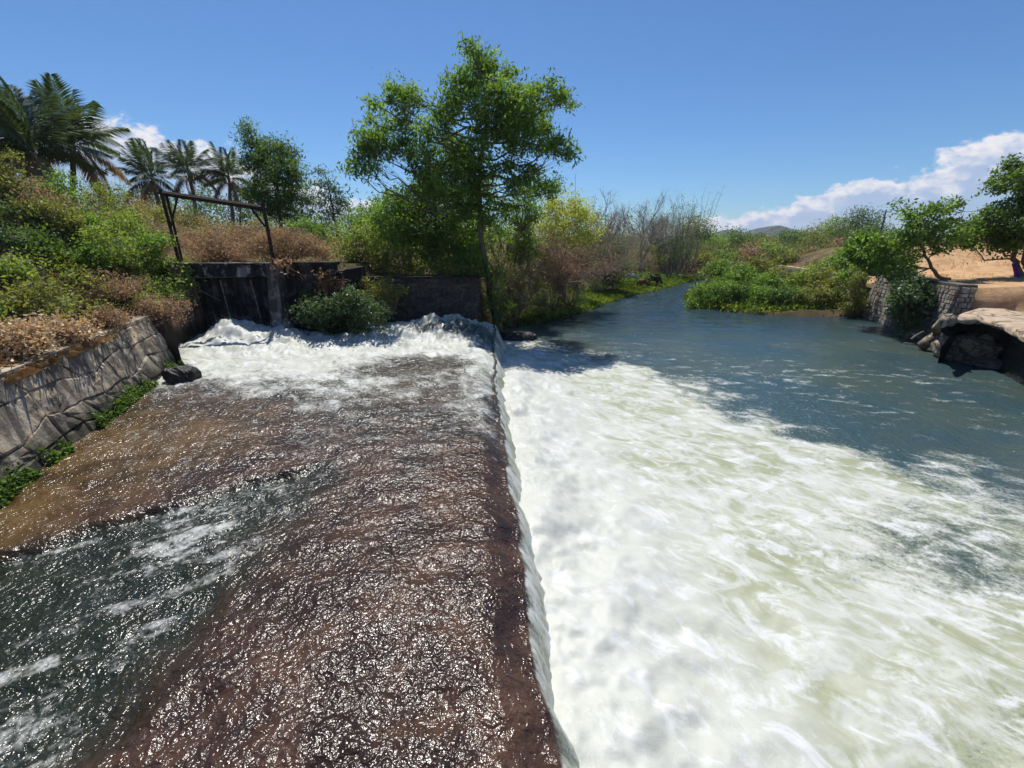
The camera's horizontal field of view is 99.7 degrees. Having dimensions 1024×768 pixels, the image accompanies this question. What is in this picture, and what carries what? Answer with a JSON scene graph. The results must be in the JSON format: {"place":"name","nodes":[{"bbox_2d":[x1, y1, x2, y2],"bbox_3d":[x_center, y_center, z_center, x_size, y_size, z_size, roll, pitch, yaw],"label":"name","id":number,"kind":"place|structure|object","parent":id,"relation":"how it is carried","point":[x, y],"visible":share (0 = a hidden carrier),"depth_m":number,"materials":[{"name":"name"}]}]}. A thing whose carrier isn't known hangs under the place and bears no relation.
{"place":"outdoors","nodes":[
{"label":"outdoors","id":0,"kind":"place"},
{"bbox_2d":[0,0,1023,237],"label":"sky","id":1,"kind":"structure","parent":0,"point":[806,111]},
{"bbox_2d":[2,190,1023,326],"bbox_3d":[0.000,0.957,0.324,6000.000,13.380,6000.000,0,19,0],"label":"ground","id":2,"kind":"structure","parent":0,"point":[1002,287],"depth_m":33.47,"materials":[{"name":"brown soil"}]},
{"bbox_2d":[0,218,36,256],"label":"shrub","id":3,"kind":"object","parent":2,"relation":"on","point":[5,241],"visible":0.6,"depth_m":15.70,"materials":[{"name":"green plant"}]},
{"bbox_2d":[0,246,44,287],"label":"shrub","id":4,"kind":"object","parent":2,"relation":"on","point":[21,270],"visible":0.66,"depth_m":13.88,"materials":[{"name":"green plant"}]},
{"bbox_2d":[0,145,45,200],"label":"shrub","id":5,"kind":"object","parent":2,"relation":"on","point":[3,183],"visible":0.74,"depth_m":19.32,"materials":[{"name":"green plant"}]},
{"bbox_2d":[0,193,61,232],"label":"shrub","id":6,"kind":"object","parent":2,"relation":"on","point":[7,211],"visible":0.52,"depth_m":18.19,"materials":[{"name":"green plant"}]},
{"bbox_2d":[0,309,66,368],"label":"shrub","id":7,"kind":"object","parent":2,"relation":"on","point":[23,337],"visible":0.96,"depth_m":10.92,"materials":[{"name":"plant"}]},
{"bbox_2d":[8,221,70,260],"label":"shrub","id":8,"kind":"object","parent":2,"relation":"on","point":[41,246],"visible":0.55,"depth_m":16.58,"materials":[{"name":"green plant"}]},
{"bbox_2d":[3,169,88,214],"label":"shrub","id":9,"kind":"object","parent":2,"relation":"on","point":[37,187],"visible":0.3,"depth_m":18.84,"materials":[{"name":"green plant"}]},
{"bbox_2d":[0,271,92,319],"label":"shrub","id":10,"kind":"object","parent":2,"relation":"on","point":[24,299],"visible":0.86,"depth_m":12.99,"materials":[{"name":"green plant"}]},
{"bbox_2d":[0,184,101,241],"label":"shrub","id":11,"kind":"object","parent":2,"relation":"on","point":[52,208],"visible":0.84,"depth_m":18.45,"materials":[{"name":"green plant"}]},
{"bbox_2d":[18,161,91,208],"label":"shrub","id":12,"kind":"object","parent":2,"relation":"on","point":[61,184],"visible":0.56,"depth_m":21.12,"materials":[{"name":"green plant"}]},
{"bbox_2d":[0,75,114,193],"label":"coconut palm","id":13,"kind":"object","parent":2,"relation":"on","point":[14,128],"visible":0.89,"depth_m":26.59,"materials":[{"name":"green plant"}]},
{"bbox_2d":[8,306,110,346],"bbox_3d":[-13.300,-1.570,12.547,2.664,1.463,1.875,0,19,0],"label":"shrub","id":14,"kind":"object","parent":2,"relation":"on","point":[69,331],"visible":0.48,"depth_m":12.43,"materials":[{"name":"plant"}]},
{"bbox_2d":[0,312,120,384],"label":"dry grass","id":15,"kind":"structure","parent":2,"relation":"on","point":[29,369],"depth_m":11.05,"materials":[{"name":"plant"}]},
{"bbox_2d":[9,72,131,210],"bbox_3d":[-30.806,-16.239,30.379,7.287,8.949,7.182,-7,20,-20],"label":"coconut palm","id":16,"kind":"object","parent":2,"relation":"on","point":[47,88],"visible":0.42,"depth_m":29.85,"materials":[{"name":"green plant"}]},
{"bbox_2d":[0,181,152,328],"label":"weeds","id":17,"kind":"object","parent":2,"relation":"on","point":[63,259],"visible":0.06,"depth_m":17.30,"materials":[{"name":"green plant"}]},
{"bbox_2d":[0,246,156,375],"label":"dry twigs","id":18,"kind":"object","parent":2,"relation":"on","point":[92,293],"visible":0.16,"depth_m":15.63,"materials":[{"name":"dry twigs"},{"name":"dry brown leaves"}]},
{"bbox_2d":[45,200,115,240],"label":"shrub","id":19,"kind":"object","parent":2,"relation":"on","point":[96,218],"visible":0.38,"depth_m":19.62,"materials":[{"name":"green plant"}]},
{"bbox_2d":[0,196,167,324],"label":"undergrowth","id":20,"kind":"object","parent":2,"relation":"on","point":[53,280],"visible":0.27,"depth_m":16.25,"materials":[{"name":"green plant"}]},
{"bbox_2d":[0,315,176,486],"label":"retaining wall","id":21,"kind":"structure","parent":2,"relation":"on","point":[61,400],"depth_m":11.53,"materials":[{"name":"stone"}]},
{"bbox_2d":[0,359,184,507],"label":"ferns","id":22,"kind":"object","parent":21,"relation":"attached to","point":[11,487],"visible":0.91,"depth_m":10.47,"materials":[{"name":"green plant"}]},
{"bbox_2d":[56,234,122,277],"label":"shrub","id":23,"kind":"object","parent":2,"relation":"on","point":[91,258],"visible":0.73,"depth_m":18.14,"materials":[{"name":"green plant"}]},
{"bbox_2d":[58,265,146,309],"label":"shrub","id":24,"kind":"object","parent":2,"relation":"on","point":[124,292],"visible":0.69,"depth_m":17.26,"materials":[{"name":"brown plant"}]},
{"bbox_2d":[72,179,134,216],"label":"shrub","id":25,"kind":"object","parent":2,"relation":"on","point":[108,198],"visible":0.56,"depth_m":26.34,"materials":[{"name":"green plant"}]},
{"bbox_2d":[70,221,150,268],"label":"shrub","id":26,"kind":"object","parent":2,"relation":"on","point":[89,231],"visible":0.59,"depth_m":18.96,"materials":[{"name":"green plant"}]},
{"bbox_2d":[76,299,145,337],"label":"shrub","id":27,"kind":"object","parent":2,"relation":"on","point":[109,317],"visible":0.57,"depth_m":14.57,"materials":[{"name":"brown plant"}]},
{"bbox_2d":[87,204,163,237],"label":"shrub","id":28,"kind":"object","parent":2,"relation":"on","point":[121,226],"visible":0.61,"depth_m":21.59,"materials":[{"name":"green plant"}]},
{"bbox_2d":[104,203,175,230],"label":"shrub","id":29,"kind":"object","parent":2,"relation":"on","point":[157,207],"visible":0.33,"depth_m":25.93,"materials":[{"name":"green plant"}]},
{"bbox_2d":[110,222,180,263],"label":"shrub","id":30,"kind":"object","parent":2,"relation":"on","point":[151,237],"visible":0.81,"depth_m":20.64,"materials":[{"name":"green plant"}]},
{"bbox_2d":[104,137,195,219],"bbox_3d":[-30.508,-16.756,36.654,5.260,7.349,5.774,0,19,0],"label":"coconut palm","id":31,"kind":"object","parent":2,"relation":"on","point":[140,154],"visible":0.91,"depth_m":35.77,"materials":[{"name":"green plant"}]},
{"bbox_2d":[120,289,200,362],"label":"return wall","id":32,"kind":"structure","parent":2,"relation":"on","point":[173,336],"depth_m":20.77,"materials":[{"name":"grey concrete"}]},
{"bbox_2d":[106,251,161,292],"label":"shrub","id":33,"kind":"object","parent":32,"relation":"on","point":[139,268],"visible":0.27,"depth_m":20.59,"materials":[{"name":"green plant"}]},
{"bbox_2d":[126,270,188,306],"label":"shrub","id":34,"kind":"object","parent":32,"relation":"on","point":[166,289],"visible":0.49,"depth_m":20.03,"materials":[{"name":"green plant"}]},
{"bbox_2d":[125,285,198,326],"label":"shrub","id":35,"kind":"object","parent":32,"relation":"on","point":[164,308],"visible":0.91,"depth_m":17.50,"materials":[{"name":"brown plant"}]},
{"bbox_2d":[159,258,206,310],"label":"shrub","id":36,"kind":"object","parent":32,"relation":"on","point":[179,281],"visible":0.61,"depth_m":21.71,"materials":[{"name":"green plant"}]},
{"bbox_2d":[149,139,227,219],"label":"coconut palm","id":37,"kind":"object","parent":2,"relation":"on","point":[186,161],"visible":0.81,"depth_m":39.52,"materials":[{"name":"green plant"}]},
{"bbox_2d":[178,183,235,221],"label":"dark tree","id":38,"kind":"object","parent":2,"relation":"on","point":[205,204],"visible":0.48,"depth_m":49.53,"materials":[{"name":"green plant"}]},
{"bbox_2d":[181,228,260,261],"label":"shrub","id":39,"kind":"object","parent":2,"relation":"on","point":[208,249],"visible":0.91,"depth_m":25.11,"materials":[{"name":"brown plant"}]},
{"bbox_2d":[5,170,441,275],"bbox_3d":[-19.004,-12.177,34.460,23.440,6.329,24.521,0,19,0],"label":"undergrowth","id":40,"kind":"object","parent":2,"relation":"on","point":[205,221],"visible":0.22,"depth_m":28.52,"materials":[{"name":"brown plant"}]},
{"bbox_2d":[193,141,253,225],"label":"coconut palm","id":41,"kind":"object","parent":2,"relation":"on","point":[226,168],"visible":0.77,"depth_m":41.33,"materials":[{"name":"green plant"}]},
{"bbox_2d":[156,189,291,333],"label":"sluice gate","id":42,"kind":"structure","parent":2,"relation":"on","point":[252,291],"depth_m":22.44,"materials":[{"name":"black metal"}]},
{"bbox_2d":[180,214,275,249],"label":"shrub","id":43,"kind":"object","parent":2,"relation":"on","point":[239,231],"visible":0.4,"depth_m":27.96,"materials":[{"name":"brown plant"}]},
{"bbox_2d":[188,212,327,241],"bbox_3d":[-22.689,-12.890,36.047,14.881,2.881,3.532,0,19,0],"label":"shrub","id":44,"kind":"object","parent":2,"relation":"on","point":[303,225],"visible":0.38,"depth_m":35.65,"materials":[{"name":"brown plant"}]},
{"bbox_2d":[222,115,325,228],"bbox_3d":[-22.157,-18.789,39.950,8.996,11.446,7.347,0,19,0],"label":"feathery tree","id":45,"kind":"object","parent":2,"relation":"on","point":[281,202],"visible":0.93,"depth_m":39.42,"materials":[{"name":"green plant"}]},
{"bbox_2d":[219,221,336,261],"bbox_3d":[-12.999,-7.860,24.468,6.551,2.722,3.342,0,19,0],"label":"shrub","id":46,"kind":"object","parent":2,"relation":"on","point":[285,249],"visible":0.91,"depth_m":24.33,"materials":[{"name":"brown plant"}]},
{"bbox_2d":[281,261,367,333],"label":"gate wing wall","id":47,"kind":"structure","parent":2,"relation":"on","point":[295,285],"depth_m":22.54,"materials":[{"name":"black concrete"}]},
{"bbox_2d":[263,252,342,285],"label":"shrub","id":48,"kind":"object","parent":47,"relation":"on","point":[279,266],"visible":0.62,"depth_m":21.93,"materials":[{"name":"brown plant"}]},
{"bbox_2d":[284,280,395,334],"bbox_3d":[-8.615,-3.695,22.156,5.594,3.126,3.430,0,19,0],"label":"shrub","id":49,"kind":"object","parent":47,"relation":"attached to","point":[352,300],"visible":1,"depth_m":21.66,"materials":[{"name":"green plant"}]},
{"bbox_2d":[302,163,357,252],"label":"thin tree","id":50,"kind":"object","parent":2,"relation":"on","point":[332,213],"visible":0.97,"depth_m":38.73,"materials":[{"name":"green plant"}]},
{"bbox_2d":[330,204,380,240],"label":"shrub","id":51,"kind":"object","parent":2,"relation":"on","point":[348,209],"visible":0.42,"depth_m":33.13,"materials":[{"name":"green plant"}]},
{"bbox_2d":[327,215,390,266],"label":"shrub","id":52,"kind":"object","parent":2,"relation":"on","point":[357,237],"visible":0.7,"depth_m":27.89,"materials":[{"name":"green plant"}]},
{"bbox_2d":[345,177,500,275],"bbox_3d":[-6.078,-10.576,29.470,10.805,7.433,6.979,0,19,0],"label":"leafy tree","id":53,"kind":"object","parent":2,"relation":"on","point":[406,217],"visible":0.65,"depth_m":28.38,"materials":[{"name":"green plant"}]},
{"bbox_2d":[364,276,481,321],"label":"stone wall","id":54,"kind":"structure","parent":2,"relation":"on","point":[441,296],"depth_m":26.70,"materials":[{"name":"grey stone"}]},
{"bbox_2d":[364,274,410,316],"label":"shrub","id":55,"kind":"object","parent":54,"relation":"on","point":[383,289],"visible":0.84,"depth_m":25.31,"materials":[{"name":"green plant"}]},
{"bbox_2d":[357,242,432,275],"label":"shrub","id":56,"kind":"object","parent":54,"relation":"on","point":[386,259],"visible":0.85,"depth_m":27.23,"materials":[{"name":"green plant"}]},
{"bbox_2d":[402,254,465,275],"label":"shrub","id":57,"kind":"object","parent":54,"relation":"on","point":[442,270],"visible":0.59,"depth_m":27.48,"materials":[{"name":"green plant"}]},
{"bbox_2d":[330,31,585,334],"bbox_3d":[-2.916,-11.448,26.852,14.833,17.165,6.827,0,19,0],"label":"tall green tree","id":58,"kind":"object","parent":2,"relation":"on","point":[511,120],"visible":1,"depth_m":24.95,"materials":[{"name":"green plant"}]},
{"bbox_2d":[361,229,557,320],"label":"undergrowth","id":59,"kind":"object","parent":2,"relation":"on","point":[434,266],"visible":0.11,"depth_m":29.38,"materials":[{"name":"green plant"}]},
{"bbox_2d":[445,240,492,280],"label":"shrub","id":60,"kind":"object","parent":2,"relation":"on","point":[469,261],"visible":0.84,"depth_m":26.74,"materials":[{"name":"green plant"}]},
{"bbox_2d":[303,176,657,266],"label":"undergrowth","id":61,"kind":"object","parent":2,"relation":"on","point":[498,222],"visible":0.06,"depth_m":65.76,"materials":[{"name":"green plant"}]},
{"bbox_2d":[477,263,518,325],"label":"shrub","id":62,"kind":"object","parent":2,"relation":"on","point":[500,312],"visible":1,"depth_m":27.68,"materials":[{"name":"green plant"}]},
{"bbox_2d":[481,249,557,326],"bbox_3d":[-0.014,-6.463,31.041,7.035,6.609,6.612,6,20,18],"label":"bare shrub","id":63,"kind":"object","parent":2,"relation":"on","point":[525,288],"visible":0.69,"depth_m":30.23,"materials":[{"name":"brown plant"}]},
{"bbox_2d":[469,203,573,315],"bbox_3d":[-0.360,-9.855,32.219,7.337,10.093,8.457,-11,22,-30],"label":"bare tree","id":64,"kind":"object","parent":2,"relation":"on","point":[511,248],"visible":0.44,"depth_m":31.75,"materials":[{"name":"brown plant"}]},
{"bbox_2d":[500,228,545,266],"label":"shrub","id":65,"kind":"object","parent":2,"relation":"on","point":[511,254],"visible":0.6,"depth_m":32.46,"materials":[{"name":"green plant"}]},
{"bbox_2d":[504,190,550,234],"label":"shrub","id":66,"kind":"object","parent":2,"relation":"on","point":[526,210],"visible":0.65,"depth_m":30.67,"materials":[{"name":"green plant"}]},
{"bbox_2d":[506,232,616,313],"bbox_3d":[4.112,-8.636,34.238,8.301,6.637,7.556,10,21,28],"label":"bare shrub","id":67,"kind":"object","parent":2,"relation":"on","point":[561,284],"visible":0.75,"depth_m":33.54,"materials":[{"name":"brown plant"}]},
{"bbox_2d":[530,185,610,302],"bbox_3d":[4.740,-12.479,39.257,7.958,10.379,5.699,6,20,18],"label":"yellow tree","id":68,"kind":"object","parent":2,"relation":"on","point":[577,212],"visible":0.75,"depth_m":37.94,"materials":[{"name":"green plant"}]},
{"bbox_2d":[518,212,632,308],"bbox_3d":[5.483,-10.223,36.638,10.486,8.065,9.888,0,19,0],"label":"bare shrub","id":69,"kind":"object","parent":2,"relation":"on","point":[579,261],"visible":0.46,"depth_m":36.11,"materials":[{"name":"brown plant"}]},
{"bbox_2d":[491,273,708,327],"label":"grass","id":70,"kind":"structure","parent":2,"relation":"on","point":[630,288],"depth_m":47.08,"materials":[{"name":"green plant"}]},
{"bbox_2d":[558,187,650,267],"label":"bare tree","id":71,"kind":"object","parent":2,"relation":"on","point":[618,226],"visible":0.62,"depth_m":52.80,"materials":[{"name":"brown plant"}]},
{"bbox_2d":[562,214,650,289],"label":"bare shrub","id":72,"kind":"object","parent":2,"relation":"on","point":[615,238],"visible":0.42,"depth_m":47.88,"materials":[{"name":"brown plant"}]},
{"bbox_2d":[589,241,633,289],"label":"shrub","id":73,"kind":"object","parent":2,"relation":"on","point":[610,283],"visible":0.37,"depth_m":49.43,"materials":[{"name":"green plant"}]},
{"bbox_2d":[583,208,654,280],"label":"bare shrub","id":74,"kind":"object","parent":2,"relation":"on","point":[629,258],"visible":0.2,"depth_m":55.74,"materials":[{"name":"brown plant"}]},
{"bbox_2d":[609,188,679,275],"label":"bare tree","id":75,"kind":"object","parent":2,"relation":"on","point":[648,227],"visible":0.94,"depth_m":60.96,"materials":[{"name":"brown plant"}]},
{"bbox_2d":[620,192,707,258],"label":"bare shrub","id":76,"kind":"object","parent":2,"relation":"on","point":[668,228],"visible":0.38,"depth_m":69.17,"materials":[{"name":"brown plant"}]},
{"bbox_2d":[645,201,708,275],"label":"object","id":77,"kind":"object","parent":2,"relation":"on","point":[671,260],"visible":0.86,"depth_m":66.28,"materials":[{"name":"brown plant"}]},
{"bbox_2d":[671,184,726,269],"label":"bamboo clump","id":78,"kind":"object","parent":2,"relation":"on","point":[696,253],"visible":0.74,"depth_m":69.75,"materials":[{"name":"brown plant"}]},
{"bbox_2d":[673,213,727,248],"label":"skyline tree","id":79,"kind":"object","parent":2,"relation":"on","point":[703,229],"visible":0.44,"depth_m":102.61,"materials":[{"name":"green plant"}]},
{"bbox_2d":[682,282,723,308],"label":"shrub","id":80,"kind":"object","parent":2,"relation":"on","point":[699,291],"visible":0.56,"depth_m":40.13,"materials":[{"name":"green plant"}]},
{"bbox_2d":[696,254,736,281],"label":"shrub","id":81,"kind":"object","parent":2,"relation":"on","point":[716,272],"visible":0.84,"depth_m":58.14,"materials":[{"name":"green plant"}]},
{"bbox_2d":[619,270,828,311],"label":"undergrowth","id":82,"kind":"object","parent":2,"relation":"on","point":[644,275],"visible":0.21,"depth_m":51.68,"materials":[{"name":"green plant"}]},
{"bbox_2d":[703,276,744,305],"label":"shrub","id":83,"kind":"object","parent":2,"relation":"on","point":[716,296],"visible":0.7,"depth_m":39.41,"materials":[{"name":"green plant"}]},
{"bbox_2d":[717,260,761,284],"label":"shrub","id":84,"kind":"object","parent":2,"relation":"on","point":[741,274],"visible":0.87,"depth_m":52.25,"materials":[{"name":"green plant"}]},
{"bbox_2d":[733,253,780,277],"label":"shrub","id":85,"kind":"object","parent":2,"relation":"on","point":[757,261],"visible":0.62,"depth_m":55.44,"materials":[{"name":"green plant"}]},
{"bbox_2d":[744,282,786,306],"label":"shrub","id":86,"kind":"object","parent":2,"relation":"on","point":[759,291],"visible":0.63,"depth_m":37.83,"materials":[{"name":"green plant"}]},
{"bbox_2d":[749,268,789,289],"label":"shrub","id":87,"kind":"object","parent":2,"relation":"on","point":[776,282],"visible":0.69,"depth_m":42.82,"materials":[{"name":"green plant"}]},
{"bbox_2d":[683,257,873,313],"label":"grass","id":88,"kind":"structure","parent":2,"relation":"on","point":[779,305],"depth_m":37.67,"materials":[{"name":"green plant"}]},
{"bbox_2d":[793,284,827,306],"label":"shrub","id":89,"kind":"object","parent":2,"relation":"on","point":[810,291],"visible":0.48,"depth_m":36.97,"materials":[{"name":"green plant"}]},
{"bbox_2d":[631,214,1009,265],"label":"undergrowth","id":90,"kind":"object","parent":2,"relation":"on","point":[783,243],"visible":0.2,"depth_m":90.77,"materials":[{"name":"green plant"}]},
{"bbox_2d":[808,208,861,246],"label":"skyline tree","id":91,"kind":"object","parent":2,"relation":"on","point":[832,220],"visible":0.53,"depth_m":121.94,"materials":[{"name":"green plant"}]},
{"bbox_2d":[836,266,873,312],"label":"shrub","id":92,"kind":"object","parent":2,"relation":"on","point":[852,297],"visible":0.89,"depth_m":34.92,"materials":[{"name":"green plant"}]},
{"bbox_2d":[831,202,893,239],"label":"skyline tree","id":93,"kind":"object","parent":2,"relation":"on","point":[866,219],"visible":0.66,"depth_m":111.65,"materials":[{"name":"green plant"}]},
{"bbox_2d":[853,194,984,279],"bbox_3d":[27.482,-9.790,29.230,7.962,5.809,3.777,0,19,0],"label":"leaning tree","id":94,"kind":"object","parent":2,"relation":"on","point":[920,237],"visible":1,"depth_m":28.92,"materials":[{"name":"green plant"}]},
{"bbox_2d":[862,275,977,339],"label":"river wall","id":95,"kind":"structure","parent":2,"relation":"on","point":[956,298],"depth_m":27.43,"materials":[{"name":"grey stone"}]},
{"bbox_2d":[834,226,925,284],"bbox_3d":[26.682,-9.384,31.736,6.543,4.176,3.710,0,19,0],"label":"shrub","id":96,"kind":"object","parent":95,"relation":"on","point":[853,242],"visible":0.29,"depth_m":31.11,"materials":[{"name":"green plant"}]},
{"bbox_2d":[882,266,939,336],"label":"shrub","id":97,"kind":"object","parent":95,"relation":"attached to","point":[910,303],"visible":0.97,"depth_m":27.41,"materials":[{"name":"green plant"}]},
{"bbox_2d":[917,308,1023,385],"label":"rock ledge","id":98,"kind":"object","parent":2,"relation":"on","point":[1004,328],"visible":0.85,"depth_m":21.63,"materials":[{"name":"grey stone"}]},
{"bbox_2d":[941,152,1023,275],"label":"tree","id":99,"kind":"object","parent":2,"relation":"on","point":[995,234],"visible":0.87,"depth_m":29.33,"materials":[{"name":"green plant"}]},
{"bbox_2d":[625,225,853,237],"bbox_3d":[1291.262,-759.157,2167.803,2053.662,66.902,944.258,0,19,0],"label":"hills","id":100,"kind":"structure","parent":0,"point":[765,230],"depth_m":2077.74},
{"bbox_2d":[500,279,1023,767],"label":"river","id":101,"kind":"structure","parent":0,"point":[762,541],"depth_m":9.31,"materials":[{"name":"liquid"}]},
{"bbox_2d":[501,331,536,340],"bbox_3d":[0.370,-2.970,28.170,2.614,0.959,1.585,0,19,0],"label":"root rock","id":102,"kind":"object","parent":101,"relation":"in","point":[517,335],"visible":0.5,"depth_m":27.51,"materials":[{"name":"grey stone"}]},
{"bbox_2d":[931,331,1002,360],"bbox_3d":[24.797,-1.792,23.029,3.700,2.056,2.140,7,20,19],"label":"boulder","id":103,"kind":"object","parent":101,"relation":"in","point":[975,343],"visible":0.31,"depth_m":22.49,"materials":[{"name":"grey stone"}]},
{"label":"weir","id":104,"kind":"structure","parent":0,"visible":0},
{"bbox_2d":[0,312,579,767],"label":"weir water","id":105,"kind":"structure","parent":104,"relation":"on","point":[280,548],"depth_m":6.89,"materials":[{"name":"brown liquid"}]},
{"bbox_2d":[161,366,201,383],"bbox_3d":[-12.247,-0.316,16.007,1.108,0.759,0.878,0,19,0],"label":"boulder","id":106,"kind":"object","parent":105,"relation":"in","point":[176,374],"visible":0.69,"depth_m":15.69,"materials":[{"name":"grey stone"}]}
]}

